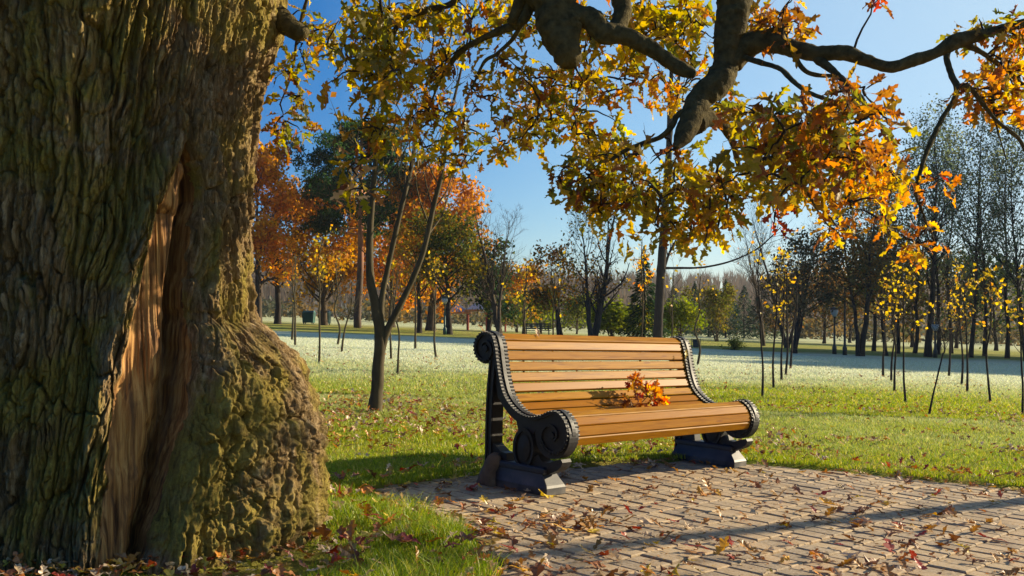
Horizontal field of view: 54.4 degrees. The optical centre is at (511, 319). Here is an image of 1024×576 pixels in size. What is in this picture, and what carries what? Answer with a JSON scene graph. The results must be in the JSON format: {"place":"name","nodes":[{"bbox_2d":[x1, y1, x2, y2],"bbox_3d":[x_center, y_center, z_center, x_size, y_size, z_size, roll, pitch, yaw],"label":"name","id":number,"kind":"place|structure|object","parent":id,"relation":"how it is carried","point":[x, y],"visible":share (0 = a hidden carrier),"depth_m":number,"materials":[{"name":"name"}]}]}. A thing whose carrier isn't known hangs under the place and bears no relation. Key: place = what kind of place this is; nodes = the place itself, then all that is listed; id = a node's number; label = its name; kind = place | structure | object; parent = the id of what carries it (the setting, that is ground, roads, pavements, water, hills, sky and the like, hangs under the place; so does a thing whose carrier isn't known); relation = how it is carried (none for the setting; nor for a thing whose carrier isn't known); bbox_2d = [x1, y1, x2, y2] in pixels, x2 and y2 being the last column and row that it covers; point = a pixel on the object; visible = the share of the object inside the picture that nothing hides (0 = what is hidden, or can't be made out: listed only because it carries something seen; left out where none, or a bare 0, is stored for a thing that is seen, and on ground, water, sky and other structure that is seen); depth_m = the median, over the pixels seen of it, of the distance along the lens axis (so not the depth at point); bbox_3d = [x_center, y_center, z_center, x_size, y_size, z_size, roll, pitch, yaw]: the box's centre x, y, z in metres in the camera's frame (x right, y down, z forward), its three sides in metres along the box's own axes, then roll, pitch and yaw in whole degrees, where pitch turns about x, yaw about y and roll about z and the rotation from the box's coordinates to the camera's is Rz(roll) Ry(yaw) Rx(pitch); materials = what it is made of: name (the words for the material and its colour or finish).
{"place":"outdoors","nodes":[
{"label":"outdoors","id":0,"kind":"place"},
{"bbox_2d":[451,303,505,331],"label":"play pavilion","id":1,"kind":"structure","parent":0,"point":[468,311],"depth_m":85.14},
{"bbox_2d":[0,315,1023,575],"bbox_3d":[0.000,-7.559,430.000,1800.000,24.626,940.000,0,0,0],"label":"lawn","id":2,"kind":"structure","parent":0,"point":[810,347],"depth_m":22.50,"materials":[{"name":"plant"}]},
{"bbox_2d":[251,139,308,322],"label":"orange tree","id":3,"kind":"object","parent":2,"relation":"on","point":[283,201],"visible":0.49,"depth_m":71.10,"materials":[{"name":"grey plant"}]},
{"bbox_2d":[251,172,319,323],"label":"orange tree","id":4,"kind":"object","parent":2,"relation":"on","point":[277,318],"visible":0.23,"depth_m":75.70,"materials":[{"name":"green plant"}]},
{"bbox_2d":[281,246,305,338],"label":"sapling","id":5,"kind":"object","parent":2,"relation":"on","point":[292,329],"visible":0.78,"depth_m":35.77,"materials":[{"name":"yellow plant"}]},
{"bbox_2d":[281,253,306,344],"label":"sapling","id":6,"kind":"object","parent":2,"relation":"on","point":[292,283],"visible":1,"depth_m":29.47,"materials":[{"name":"yellow plant"}]},
{"bbox_2d":[302,311,315,323],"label":"waste container","id":7,"kind":"object","parent":2,"relation":"on","point":[308,316],"visible":0.91,"depth_m":83.52,"materials":[{"name":"green paint"}]},
{"bbox_2d":[303,224,336,362],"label":"sapling","id":8,"kind":"object","parent":2,"relation":"on","point":[319,281],"visible":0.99,"depth_m":19.68,"materials":[{"name":"yellow plant"}]},
{"bbox_2d":[318,524,330,542],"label":"fallen leaf","id":9,"kind":"object","parent":2,"relation":"on","point":[324,530],"visible":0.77,"depth_m":4.32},
{"bbox_2d":[265,175,387,325],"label":"orange tree","id":10,"kind":"object","parent":2,"relation":"on","point":[350,254],"visible":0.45,"depth_m":78.81,"materials":[{"name":"grey plant"}]},
{"bbox_2d":[326,249,347,343],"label":"sapling","id":11,"kind":"object","parent":2,"relation":"on","point":[335,302],"visible":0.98,"depth_m":32.35,"materials":[{"name":"yellow plant"}]},
{"bbox_2d":[337,543,366,564],"bbox_3d":[-0.648,0.950,4.033,0.122,0.094,0.018,0,0,-23],"label":"fallen leaf","id":12,"kind":"object","parent":2,"relation":"on","point":[345,551],"visible":0.74,"depth_m":4.02,"materials":[{"name":"plant"}]},
{"bbox_2d":[346,520,357,540],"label":"fallen leaf","id":13,"kind":"object","parent":2,"relation":"on","point":[351,527],"visible":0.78,"depth_m":4.41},
{"bbox_2d":[338,268,366,351],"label":"sapling","id":14,"kind":"object","parent":2,"relation":"on","point":[349,312],"visible":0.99,"depth_m":26.09,"materials":[{"name":"yellow plant"}]},
{"bbox_2d":[347,539,363,570],"bbox_3d":[-0.635,0.951,4.020,0.064,0.161,0.039,-30,-24,-4],"label":"fallen leaf","id":15,"kind":"object","parent":2,"relation":"on","point":[357,553],"visible":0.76,"depth_m":4.02,"materials":[{"name":"plant"}]},
{"bbox_2d":[283,116,446,327],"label":"pine tree","id":16,"kind":"object","parent":2,"relation":"on","point":[323,184],"visible":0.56,"depth_m":72.85,"materials":[{"name":"green plant"}]},
{"bbox_2d":[330,185,426,327],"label":"orange tree","id":17,"kind":"object","parent":2,"relation":"on","point":[377,275],"visible":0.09,"depth_m":83.34,"materials":[{"name":"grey plant"}]},
{"bbox_2d":[376,252,404,358],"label":"sapling","id":18,"kind":"object","parent":2,"relation":"on","point":[391,294],"visible":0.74,"depth_m":22.98,"materials":[{"name":"yellow plant"}]},
{"bbox_2d":[383,247,412,373],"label":"sapling","id":19,"kind":"object","parent":2,"relation":"on","point":[393,277],"visible":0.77,"depth_m":16.99,"materials":[{"name":"yellow plant"}]},
{"bbox_2d":[404,256,428,348],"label":"sapling","id":20,"kind":"object","parent":2,"relation":"on","point":[415,298],"visible":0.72,"depth_m":31.26,"materials":[{"name":"yellow plant"}]},
{"bbox_2d":[328,0,507,411],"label":"forked tree","id":21,"kind":"object","parent":2,"relation":"on","point":[382,331],"visible":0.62,"depth_m":10.46,"materials":[{"name":"brown plant"}]},
{"bbox_2d":[386,212,461,332],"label":"olive tree","id":22,"kind":"object","parent":2,"relation":"on","point":[407,241],"visible":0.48,"depth_m":60.40,"materials":[{"name":"green plant"}]},
{"bbox_2d":[417,251,450,357],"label":"sapling","id":23,"kind":"object","parent":2,"relation":"on","point":[434,305],"visible":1,"depth_m":24.99,"materials":[{"name":"yellow plant"}]},
{"bbox_2d":[374,162,501,330],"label":"orange tree","id":24,"kind":"object","parent":2,"relation":"on","point":[463,201],"visible":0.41,"depth_m":71.12,"materials":[{"name":"grey plant"}]},
{"bbox_2d":[401,200,490,334],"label":"olive tree","id":25,"kind":"object","parent":2,"relation":"on","point":[445,242],"visible":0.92,"depth_m":59.31,"materials":[{"name":"green plant"}]},
{"bbox_2d":[454,531,482,542],"bbox_3d":[-0.195,0.973,4.461,0.132,0.047,0.030,0,0,-6],"label":"fallen leaf","id":26,"kind":"object","parent":2,"relation":"on","point":[462,536],"visible":1,"depth_m":4.46,"materials":[{"name":"plant"}]},
{"bbox_2d":[442,234,519,330],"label":"olive tree","id":27,"kind":"object","parent":2,"relation":"on","point":[486,306],"visible":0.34,"depth_m":63.79,"materials":[{"name":"green plant"}]},
{"bbox_2d":[455,193,528,332],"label":"bare tree","id":28,"kind":"object","parent":2,"relation":"on","point":[490,297],"visible":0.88,"depth_m":60.22,"materials":[{"name":"grey plant"}]},
{"bbox_2d":[0,346,1023,575],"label":"leaf litter","id":29,"kind":"object","parent":2,"relation":"on","point":[280,570],"visible":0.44,"depth_m":6.20,"materials":[{"name":"plant"}]},
{"bbox_2d":[0,0,1023,575],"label":"oak tree","id":30,"kind":"object","parent":2,"relation":"on","point":[158,396],"visible":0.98,"depth_m":3.94,"materials":[{"name":"brown plant"}]},
{"bbox_2d":[501,290,529,332],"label":"bush","id":31,"kind":"object","parent":2,"relation":"on","point":[514,321],"visible":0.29,"depth_m":83.62,"materials":[{"name":"green plant"}]},
{"bbox_2d":[501,251,541,371],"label":"sapling","id":32,"kind":"object","parent":2,"relation":"on","point":[526,272],"visible":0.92,"depth_m":17.91,"materials":[{"name":"yellow plant"}]},
{"bbox_2d":[502,260,546,333],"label":"tree","id":33,"kind":"object","parent":2,"relation":"on","point":[520,285],"visible":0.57,"depth_m":69.98,"materials":[{"name":"plant"}]},
{"bbox_2d":[525,323,550,334],"bbox_3d":[1.594,0.675,62.062,1.700,0.940,0.545,0,0,0],"label":"park bench","id":34,"kind":"object","parent":2,"relation":"on","point":[538,326],"visible":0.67,"depth_m":62.27,"materials":[{"name":"paint"}]},
{"bbox_2d":[521,285,562,333],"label":"tree","id":35,"kind":"object","parent":2,"relation":"on","point":[543,314],"visible":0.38,"depth_m":81.37,"materials":[{"name":"green plant"}]},
{"bbox_2d":[536,250,566,371],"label":"sapling","id":36,"kind":"object","parent":2,"relation":"on","point":[554,286],"visible":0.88,"depth_m":18.91,"materials":[{"name":"yellow plant"}]},
{"bbox_2d":[522,239,582,334],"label":"orange tree","id":37,"kind":"object","parent":2,"relation":"on","point":[536,294],"visible":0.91,"depth_m":51.85,"materials":[{"name":"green plant"}]},
{"bbox_2d":[559,289,593,333],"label":"bush","id":38,"kind":"object","parent":2,"relation":"on","point":[576,310],"visible":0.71,"depth_m":89.36,"materials":[{"name":"green plant"}]},
{"bbox_2d":[557,177,646,335],"bbox_3d":[4.120,-2.652,46.065,3.665,8.053,3.989,0,0,-21],"label":"half bare tree","id":39,"kind":"object","parent":2,"relation":"on","point":[600,294],"visible":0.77,"depth_m":45.92,"materials":[{"name":"grey plant"}]},
{"bbox_2d":[581,289,634,335],"bbox_3d":[6.304,-0.276,64.473,3.478,3.452,3.442,0,0,16],"label":"bush","id":40,"kind":"object","parent":2,"relation":"on","point":[612,322],"visible":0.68,"depth_m":63.66,"materials":[{"name":"green plant"}]},
{"bbox_2d":[626,225,655,370],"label":"sapling","id":41,"kind":"object","parent":2,"relation":"on","point":[639,268],"visible":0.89,"depth_m":19.66,"materials":[{"name":"yellow plant"}]},
{"bbox_2d":[620,297,663,336],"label":"bush","id":42,"kind":"object","parent":2,"relation":"on","point":[647,330],"visible":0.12,"depth_m":65.33,"materials":[{"name":"green plant"}]},
{"bbox_2d":[261,293,1023,345],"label":"scrub","id":43,"kind":"object","parent":2,"relation":"on","point":[808,331],"visible":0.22,"depth_m":138.79,"materials":[{"name":"green plant"}]},
{"bbox_2d":[618,245,670,337],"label":"spruce tree","id":44,"kind":"object","parent":2,"relation":"on","point":[636,297],"visible":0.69,"depth_m":61.79,"materials":[{"name":"green plant"}]},
{"bbox_2d":[660,251,683,369],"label":"sapling","id":45,"kind":"object","parent":2,"relation":"on","point":[672,297],"visible":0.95,"depth_m":21.80,"materials":[{"name":"yellow plant"}]},
{"bbox_2d":[649,291,708,337],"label":"bush","id":46,"kind":"object","parent":2,"relation":"on","point":[684,311],"visible":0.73,"depth_m":67.52,"materials":[{"name":"green plant"}]},
{"bbox_2d":[678,281,710,335],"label":"spruce tree","id":47,"kind":"object","parent":2,"relation":"on","point":[694,285],"visible":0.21,"depth_m":121.90,"materials":[{"name":"green plant"}]},
{"bbox_2d":[693,260,715,364],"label":"sapling","id":48,"kind":"object","parent":2,"relation":"on","point":[697,318],"visible":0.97,"depth_m":27.68,"materials":[{"name":"yellow plant"}]},
{"bbox_2d":[680,280,740,341],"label":"tree","id":49,"kind":"object","parent":2,"relation":"on","point":[724,300],"visible":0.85,"depth_m":77.44,"materials":[{"name":"green plant"}]},
{"bbox_2d":[643,5,804,337],"bbox_3d":[6.903,-5.040,32.987,5.141,12.831,2.340,0,0,0],"label":"slender tree","id":50,"kind":"object","parent":2,"relation":"on","point":[662,261],"visible":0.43,"depth_m":32.66,"materials":[{"name":"brown plant"}]},
{"bbox_2d":[701,279,751,338],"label":"spruce tree","id":51,"kind":"object","parent":2,"relation":"on","point":[724,335],"visible":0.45,"depth_m":111.49,"materials":[{"name":"green plant"}]},
{"bbox_2d":[719,334,746,349],"bbox_3d":[11.098,1.179,50.081,1.359,0.963,1.157,0,0,-9],"label":"round shrub","id":52,"kind":"object","parent":2,"relation":"on","point":[735,343],"visible":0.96,"depth_m":49.92,"materials":[{"name":"green plant"}]},
{"bbox_2d":[722,285,765,337],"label":"spruce tree","id":53,"kind":"object","parent":2,"relation":"on","point":[742,308],"visible":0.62,"depth_m":115.87,"materials":[{"name":"green plant"}]},
{"bbox_2d":[728,226,780,345],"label":"bare tree","id":54,"kind":"object","parent":2,"relation":"on","point":[754,282],"visible":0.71,"depth_m":65.79,"materials":[{"name":"grey plant"}]},
{"bbox_2d":[738,229,774,396],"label":"sapling","id":55,"kind":"object","parent":2,"relation":"on","point":[760,323],"visible":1,"depth_m":15.01,"materials":[{"name":"yellow plant"}]},
{"bbox_2d":[740,282,785,339],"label":"spruce tree","id":56,"kind":"object","parent":2,"relation":"on","point":[753,323],"visible":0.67,"depth_m":109.82,"materials":[{"name":"green plant"}]},
{"bbox_2d":[761,246,794,387],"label":"sapling","id":57,"kind":"object","parent":2,"relation":"on","point":[777,300],"visible":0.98,"depth_m":17.27,"materials":[{"name":"yellow plant"}]},
{"bbox_2d":[735,202,824,347],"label":"bare tree","id":58,"kind":"object","parent":2,"relation":"on","point":[763,262],"visible":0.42,"depth_m":61.04,"materials":[{"name":"grey plant"}]},
{"bbox_2d":[770,256,793,374],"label":"sapling","id":59,"kind":"object","parent":2,"relation":"on","point":[786,326],"visible":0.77,"depth_m":23.32,"materials":[{"name":"yellow plant"}]},
{"bbox_2d":[766,250,800,379],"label":"sapling","id":60,"kind":"object","parent":2,"relation":"on","point":[782,317],"visible":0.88,"depth_m":20.21,"materials":[{"name":"yellow plant"}]},
{"bbox_2d":[749,270,829,338],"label":"background tree","id":61,"kind":"object","parent":2,"relation":"on","point":[790,323],"visible":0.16,"depth_m":109.67,"materials":[{"name":"green plant"}]},
{"bbox_2d":[784,254,807,368],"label":"sapling","id":62,"kind":"object","parent":2,"relation":"on","point":[796,298],"visible":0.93,"depth_m":27.44,"materials":[{"name":"yellow plant"}]},
{"bbox_2d":[746,230,859,353],"bbox_3d":[13.655,-1.272,47.121,4.729,6.037,4.790,0,0,0],"label":"dark tree","id":63,"kind":"object","parent":2,"relation":"on","point":[826,298],"visible":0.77,"depth_m":46.68,"materials":[{"name":"brown plant"}]},
{"bbox_2d":[785,260,871,343],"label":"background tree","id":64,"kind":"object","parent":2,"relation":"on","point":[825,312],"visible":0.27,"depth_m":91.02,"materials":[{"name":"black plant"}]},
{"bbox_2d":[830,307,838,353],"bbox_3d":[15.868,0.539,49.000,0.440,2.381,0.440,0,0,0],"label":"street lamp","id":65,"kind":"object","parent":2,"relation":"on","point":[834,313],"visible":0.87,"depth_m":48.95,"materials":[{"name":"metal"}]},
{"bbox_2d":[842,288,846,354],"bbox_3d":[16.046,0.095,48.000,0.220,3.288,0.220,0,0,0],"label":"street lamp","id":66,"kind":"object","parent":2,"relation":"on","point":[844,350],"visible":0.77,"depth_m":47.95,"materials":[{"name":"metal"}]},
{"bbox_2d":[781,176,920,355],"bbox_3d":[15.408,-2.659,46.391,6.123,9.112,5.703,0,0,0],"label":"dark tree","id":67,"kind":"object","parent":2,"relation":"on","point":[870,277],"visible":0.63,"depth_m":45.98,"materials":[{"name":"brown plant"}]},
{"bbox_2d":[814,253,889,342],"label":"background tree","id":68,"kind":"object","parent":2,"relation":"on","point":[850,329],"visible":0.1,"depth_m":104.46,"materials":[{"name":"black plant"}]},
{"bbox_2d":[845,160,900,350],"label":"poplar tree","id":69,"kind":"object","parent":2,"relation":"on","point":[874,334],"visible":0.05,"depth_m":62.01,"materials":[{"name":"grey plant"}]},
{"bbox_2d":[815,214,937,355],"bbox_3d":[18.416,-1.677,50.176,5.981,7.302,5.146,0,0,0],"label":"tree","id":70,"kind":"object","parent":2,"relation":"on","point":[858,288],"visible":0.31,"depth_m":49.91,"materials":[{"name":"brown plant"}]},
{"bbox_2d":[865,267,902,376],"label":"sapling","id":71,"kind":"object","parent":2,"relation":"on","point":[883,320],"visible":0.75,"depth_m":24.71,"materials":[{"name":"yellow plant"}]},
{"bbox_2d":[879,261,905,391],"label":"sapling","id":72,"kind":"object","parent":2,"relation":"on","point":[890,308],"visible":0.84,"depth_m":17.89,"materials":[{"name":"yellow plant"}]},
{"bbox_2d":[859,152,927,353],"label":"poplar tree","id":73,"kind":"object","parent":2,"relation":"on","point":[898,343],"visible":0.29,"depth_m":55.93,"materials":[{"name":"grey plant"}]},
{"bbox_2d":[881,263,909,381],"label":"sapling","id":74,"kind":"object","parent":2,"relation":"on","point":[891,364],"visible":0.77,"depth_m":22.12,"materials":[{"name":"yellow plant"}]},
{"bbox_2d":[881,251,929,402],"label":"sapling","id":75,"kind":"object","parent":2,"relation":"on","point":[905,290],"visible":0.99,"depth_m":15.05,"materials":[{"name":"yellow plant"}]},
{"bbox_2d":[869,241,973,346],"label":"background tree","id":76,"kind":"object","parent":2,"relation":"on","point":[922,297],"visible":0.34,"depth_m":86.45,"materials":[{"name":"black plant"}]},
{"bbox_2d":[895,120,953,352],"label":"poplar tree","id":77,"kind":"object","parent":2,"relation":"on","point":[915,347],"visible":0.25,"depth_m":58.85,"materials":[{"name":"grey plant"}]},
{"bbox_2d":[931,322,938,357],"bbox_3d":[21.255,1.002,50.000,0.440,1.882,0.440,0,0,0],"label":"street lamp","id":78,"kind":"object","parent":2,"relation":"on","point":[935,353],"visible":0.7,"depth_m":49.94,"materials":[{"name":"metal"}]},
{"bbox_2d":[897,98,977,354],"bbox_3d":[24.510,-5.384,57.958,4.840,15.132,4.582,0,0,0],"label":"poplar tree","id":79,"kind":"object","parent":2,"relation":"on","point":[938,343],"visible":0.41,"depth_m":57.87,"materials":[{"name":"grey plant"}]},
{"bbox_2d":[922,281,957,413],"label":"sapling","id":80,"kind":"object","parent":2,"relation":"on","point":[944,342],"visible":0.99,"depth_m":12.91,"materials":[{"name":"yellow plant"}]},
{"bbox_2d":[915,136,976,352],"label":"poplar tree","id":81,"kind":"object","parent":2,"relation":"on","point":[947,276],"visible":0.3,"depth_m":63.81,"materials":[{"name":"grey plant"}]},
{"bbox_2d":[933,269,959,375],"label":"sapling","id":82,"kind":"object","parent":2,"relation":"on","point":[949,364],"visible":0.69,"depth_m":26.93,"materials":[{"name":"yellow plant"}]},
{"bbox_2d":[903,93,997,356],"bbox_3d":[21.884,-4.654,50.676,4.794,13.427,4.568,0,0,0],"label":"poplar tree","id":83,"kind":"object","parent":2,"relation":"on","point":[929,330],"visible":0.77,"depth_m":50.62,"materials":[{"name":"grey plant"}]},
{"bbox_2d":[943,258,974,383],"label":"sapling","id":84,"kind":"object","parent":2,"relation":"on","point":[959,324],"visible":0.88,"depth_m":22.18,"materials":[{"name":"yellow plant"}]},
{"bbox_2d":[913,239,1010,347],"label":"background tree","id":85,"kind":"object","parent":2,"relation":"on","point":[957,334],"visible":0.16,"depth_m":91.86,"materials":[{"name":"black plant"}]},
{"bbox_2d":[951,263,980,391],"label":"sapling","id":86,"kind":"object","parent":2,"relation":"on","point":[966,324],"visible":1,"depth_m":18.95,"materials":[{"name":"yellow plant"}]},
{"bbox_2d":[937,116,1017,355],"bbox_3d":[27.343,-4.855,58.444,5.052,14.250,5.157,0,0,0],"label":"poplar tree","id":87,"kind":"object","parent":2,"relation":"on","point":[985,302],"visible":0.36,"depth_m":58.07,"materials":[{"name":"grey plant"}]},
{"bbox_2d":[935,105,1022,357],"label":"poplar tree","id":88,"kind":"object","parent":2,"relation":"on","point":[973,326],"visible":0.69,"depth_m":52.99,"materials":[{"name":"grey plant"}]},
{"bbox_2d":[940,247,1023,350],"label":"background tree","id":89,"kind":"object","parent":2,"relation":"on","point":[999,320],"visible":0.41,"depth_m":85.82,"materials":[{"name":"brown plant"}]},
{"bbox_2d":[972,265,1007,401],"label":"sapling","id":90,"kind":"object","parent":2,"relation":"on","point":[990,295],"visible":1,"depth_m":16.15,"materials":[{"name":"yellow plant"}]},
{"bbox_2d":[961,111,1023,358],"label":"poplar tree","id":91,"kind":"object","parent":2,"relation":"on","point":[1007,343],"visible":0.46,"depth_m":54.84,"materials":[{"name":"grey plant"}]},
{"bbox_2d":[969,130,1023,360],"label":"poplar tree","id":92,"kind":"object","parent":2,"relation":"on","point":[1014,247],"visible":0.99,"depth_m":50.11,"materials":[{"name":"grey plant"}]},
{"bbox_2d":[1002,258,1023,414],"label":"sapling","id":93,"kind":"object","parent":2,"relation":"on","point":[1007,301],"visible":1,"depth_m":13.56,"materials":[{"name":"yellow plant"}]},
{"bbox_2d":[252,0,1023,296],"label":"sky","id":94,"kind":"structure","parent":0,"point":[916,26],"materials":[{"name":"blue"}]},
{"bbox_2d":[265,291,1023,335],"bbox_3d":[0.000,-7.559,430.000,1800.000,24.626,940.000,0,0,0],"label":"hill","id":95,"kind":"structure","parent":0,"point":[315,302],"depth_m":287.34,"materials":[{"name":"plant"}]},
{"bbox_2d":[251,261,1023,334],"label":"woods","id":96,"kind":"object","parent":95,"relation":"on","point":[267,290],"visible":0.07,"depth_m":281.75,"materials":[{"name":"brown plant"}]},
{"bbox_2d":[350,460,1023,575],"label":"paving","id":97,"kind":"structure","parent":0,"point":[634,554],"depth_m":5.50,"materials":[{"name":"stone"}]},
{"bbox_2d":[529,562,544,575],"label":"fallen leaf","id":98,"kind":"object","parent":97,"relation":"on","point":[536,569],"visible":1,"depth_m":4.10,"materials":[{"name":"plant"}]},
{"bbox_2d":[543,532,558,550],"bbox_3d":[0.186,1.038,4.663,0.070,0.048,0.170,-5,3,-6],"label":"fallen leaf","id":99,"kind":"object","parent":97,"relation":"on","point":[550,537],"visible":1,"depth_m":4.70,"materials":[{"name":"plant"}]},
{"bbox_2d":[473,330,759,494],"bbox_3d":[0.794,0.597,7.022,0.847,0.981,2.366,2,0,44],"label":"park bench","id":100,"kind":"object","parent":97,"relation":"on","point":[555,425],"visible":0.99,"depth_m":6.70,"materials":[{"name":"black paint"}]},
{"bbox_2d":[620,371,669,407],"bbox_3d":[0.947,0.495,7.066,0.384,0.284,0.366,0,0,0],"label":"leafy sprig","id":101,"kind":"object","parent":100,"relation":"on","point":[656,390],"visible":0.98,"depth_m":7.05,"materials":[{"name":"orange plant"}]},
{"bbox_2d":[398,464,1023,575],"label":"leaf crumbs","id":102,"kind":"object","parent":97,"relation":"on","point":[784,516],"visible":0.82,"depth_m":5.55,"materials":[{"name":"plant"}]},
{"bbox_2d":[713,536,728,554],"bbox_3d":[0.964,1.074,4.663,0.172,0.049,0.065,-28,19,-32],"label":"fallen leaf","id":103,"kind":"object","parent":97,"relation":"on","point":[722,546],"visible":0.8,"depth_m":4.68,"materials":[{"name":"plant"}]},
{"bbox_2d":[881,562,894,575],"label":"fallen leaf","id":104,"kind":"object","parent":97,"relation":"on","point":[887,571],"visible":1,"depth_m":4.32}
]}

